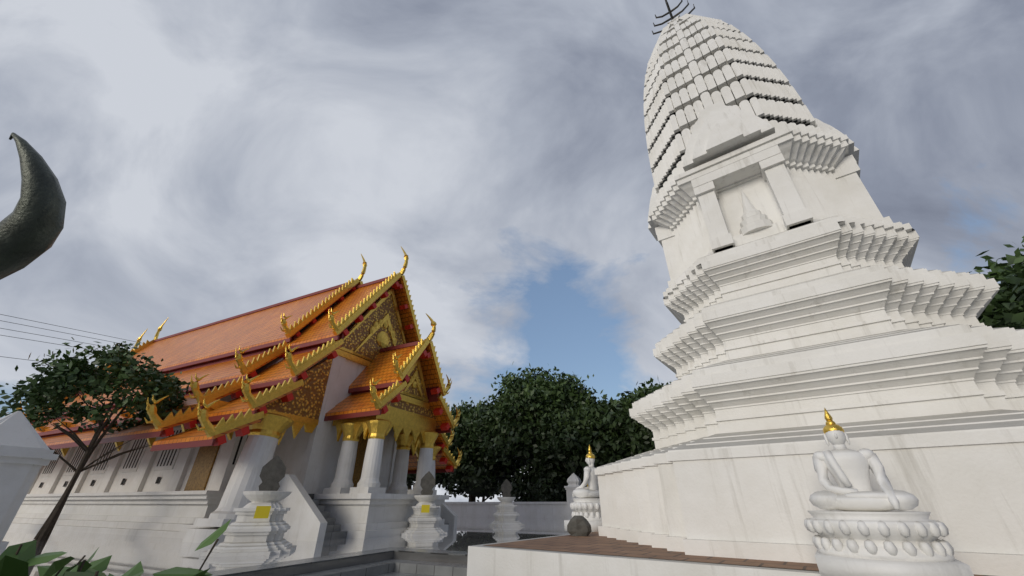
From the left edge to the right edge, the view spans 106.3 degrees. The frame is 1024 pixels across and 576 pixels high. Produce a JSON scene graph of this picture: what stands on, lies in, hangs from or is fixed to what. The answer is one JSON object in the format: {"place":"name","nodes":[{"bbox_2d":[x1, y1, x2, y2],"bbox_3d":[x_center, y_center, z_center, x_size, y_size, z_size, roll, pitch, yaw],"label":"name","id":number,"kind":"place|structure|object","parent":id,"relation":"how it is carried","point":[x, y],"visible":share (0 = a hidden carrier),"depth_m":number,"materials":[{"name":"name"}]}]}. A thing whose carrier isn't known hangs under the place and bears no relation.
{"place":"outdoors","nodes":[
{"label":"outdoors","id":0,"kind":"place"},
{"bbox_2d":[0,314,134,362],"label":"power lines","id":1,"kind":"object","parent":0,"point":[52,337],"visible":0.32,"depth_m":33.03,"materials":[{"name":"black"}]},
{"bbox_2d":[2,516,570,575],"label":"ground","id":2,"kind":"structure","parent":0,"point":[151,554],"depth_m":8.82,"materials":[{"name":"grey concrete"}]},
{"bbox_2d":[0,337,190,540],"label":"tree","id":3,"kind":"object","parent":2,"relation":"on","point":[57,385],"visible":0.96,"depth_m":11.71,"materials":[{"name":"green plant"}]},
{"bbox_2d":[7,247,461,543],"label":"temple","id":4,"kind":"structure","parent":2,"relation":"on","point":[333,399],"depth_m":14.16,"materials":[{"name":"white paint"}]},
{"bbox_2d":[200,455,296,556],"bbox_3d":[-5.447,4.707,8.484,1.568,1.860,1.568,10,-31,-17],"label":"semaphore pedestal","id":5,"kind":"object","parent":2,"relation":"on","point":[260,526],"visible":0.98,"depth_m":7.96,"materials":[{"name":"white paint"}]},
{"bbox_2d":[0,411,580,554],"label":"boundary wall and posts","id":6,"kind":"structure","parent":2,"relation":"on","point":[26,453],"depth_m":7.14,"materials":[{"name":"white paint"}]},
{"bbox_2d":[208,547,467,575],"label":"curb","id":7,"kind":"structure","parent":2,"relation":"on","point":[248,569],"depth_m":7.05,"materials":[{"name":"grey stone"}]},
{"bbox_2d":[401,471,446,535],"bbox_3d":[-2.895,7.205,12.953,1.400,1.860,1.400,10,-31,-17],"label":"sema pedestal","id":8,"kind":"object","parent":2,"relation":"on","point":[424,519],"visible":1,"depth_m":12.45,"materials":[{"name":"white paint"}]},
{"bbox_2d":[406,473,453,488],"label":"tree","id":9,"kind":"object","parent":2,"relation":"on","point":[439,478],"visible":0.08,"depth_m":41.49,"materials":[{"name":"green plant"}]},
{"bbox_2d":[435,397,527,501],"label":"tree","id":10,"kind":"object","parent":2,"relation":"on","point":[445,475],"depth_m":44.40,"materials":[{"name":"green plant"}]},
{"bbox_2d":[442,453,521,501],"bbox_3d":[-3.065,19.205,37.773,7.890,6.089,8.469,-13,-32,22],"label":"tree","id":11,"kind":"object","parent":2,"relation":"on","point":[479,483],"visible":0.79,"depth_m":35.94,"materials":[{"name":"green plant"}]},
{"bbox_2d":[446,400,521,501],"bbox_3d":[-3.889,17.836,40.816,12.057,11.554,12.520,-13,-32,22],"label":"tree","id":12,"kind":"object","parent":2,"relation":"on","point":[460,441],"visible":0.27,"depth_m":37.47,"materials":[{"name":"green plant"}]},
{"bbox_2d":[488,479,523,526],"bbox_3d":[-0.253,9.681,17.383,1.400,1.860,1.400,10,-31,-17],"label":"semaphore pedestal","id":13,"kind":"object","parent":2,"relation":"on","point":[506,514],"visible":1,"depth_m":16.94,"materials":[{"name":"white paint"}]},
{"bbox_2d":[464,363,602,474],"bbox_3d":[2.806,14.790,37.652,14.953,13.662,15.421,-13,-32,22],"label":"tree","id":14,"kind":"object","parent":2,"relation":"on","point":[513,420],"visible":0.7,"depth_m":34.78,"materials":[{"name":"green plant"}]},
{"bbox_2d":[498,457,598,501],"bbox_3d":[3.657,16.556,31.699,8.836,4.816,8.870,-13,-32,22],"label":"tree","id":15,"kind":"object","parent":2,"relation":"on","point":[545,487],"visible":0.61,"depth_m":30.25,"materials":[{"name":"green plant"}]},
{"bbox_2d":[526,394,636,487],"bbox_3d":[6.670,13.692,31.753,10.991,9.824,11.493,-13,-32,22],"label":"tree","id":16,"kind":"object","parent":2,"relation":"on","point":[565,443],"visible":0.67,"depth_m":29.40,"materials":[{"name":"green plant"}]},
{"bbox_2d":[587,378,670,458],"bbox_3d":[12.606,12.582,30.551,12.300,10.648,12.291,-13,-32,22],"label":"tree","id":17,"kind":"object","parent":2,"relation":"on","point":[640,436],"visible":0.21,"depth_m":28.42,"materials":[{"name":"green plant"}]},
{"bbox_2d":[467,0,1023,575],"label":"prang","id":18,"kind":"structure","parent":2,"relation":"on","point":[801,296],"depth_m":4.82,"materials":[{"name":"white paint"}]},
{"bbox_2d":[567,516,591,535],"bbox_3d":[1.056,3.741,6.049,0.376,0.270,0.275,-8,-30,15],"label":"boulder","id":19,"kind":"object","parent":18,"relation":"on","point":[578,525],"visible":1,"depth_m":5.95,"materials":[{"name":"grey stone"}]},
{"bbox_2d":[564,445,601,531],"bbox_3d":[1.546,3.898,7.596,0.762,1.506,1.050,-20,-35,31],"label":"buddha statue","id":20,"kind":"object","parent":18,"relation":"on","point":[586,503],"visible":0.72,"depth_m":7.23,"materials":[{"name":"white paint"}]},
{"bbox_2d":[804,408,973,575],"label":"buddha statue","id":21,"kind":"object","parent":18,"relation":"on","point":[866,530],"visible":1,"depth_m":2.63,"materials":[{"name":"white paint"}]},
{"bbox_2d":[0,0,1023,501],"label":"sky","id":22,"kind":"structure","parent":0,"point":[211,161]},
{"bbox_2d":[967,236,1023,328],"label":"tree","id":23,"kind":"object","parent":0,"point":[1004,307],"visible":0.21,"depth_m":16.93,"materials":[{"name":"green plant"}]},
{"label":"ground","id":24,"kind":"structure","parent":0,"visible":0},
{"bbox_2d":[0,133,65,279],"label":"horn","id":25,"kind":"object","parent":24,"relation":"on","point":[31,226],"visible":1,"depth_m":2.55,"materials":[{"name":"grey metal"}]},
{"bbox_2d":[0,519,230,575],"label":"shrub","id":26,"kind":"object","parent":24,"relation":"on","point":[18,559],"visible":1,"depth_m":2.06,"materials":[{"name":"green plant"}]},
{"bbox_2d":[296,559,466,575],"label":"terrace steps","id":27,"kind":"structure","parent":24,"relation":"on","point":[394,567],"depth_m":7.31,"materials":[{"name":"grey stone"}]}
]}

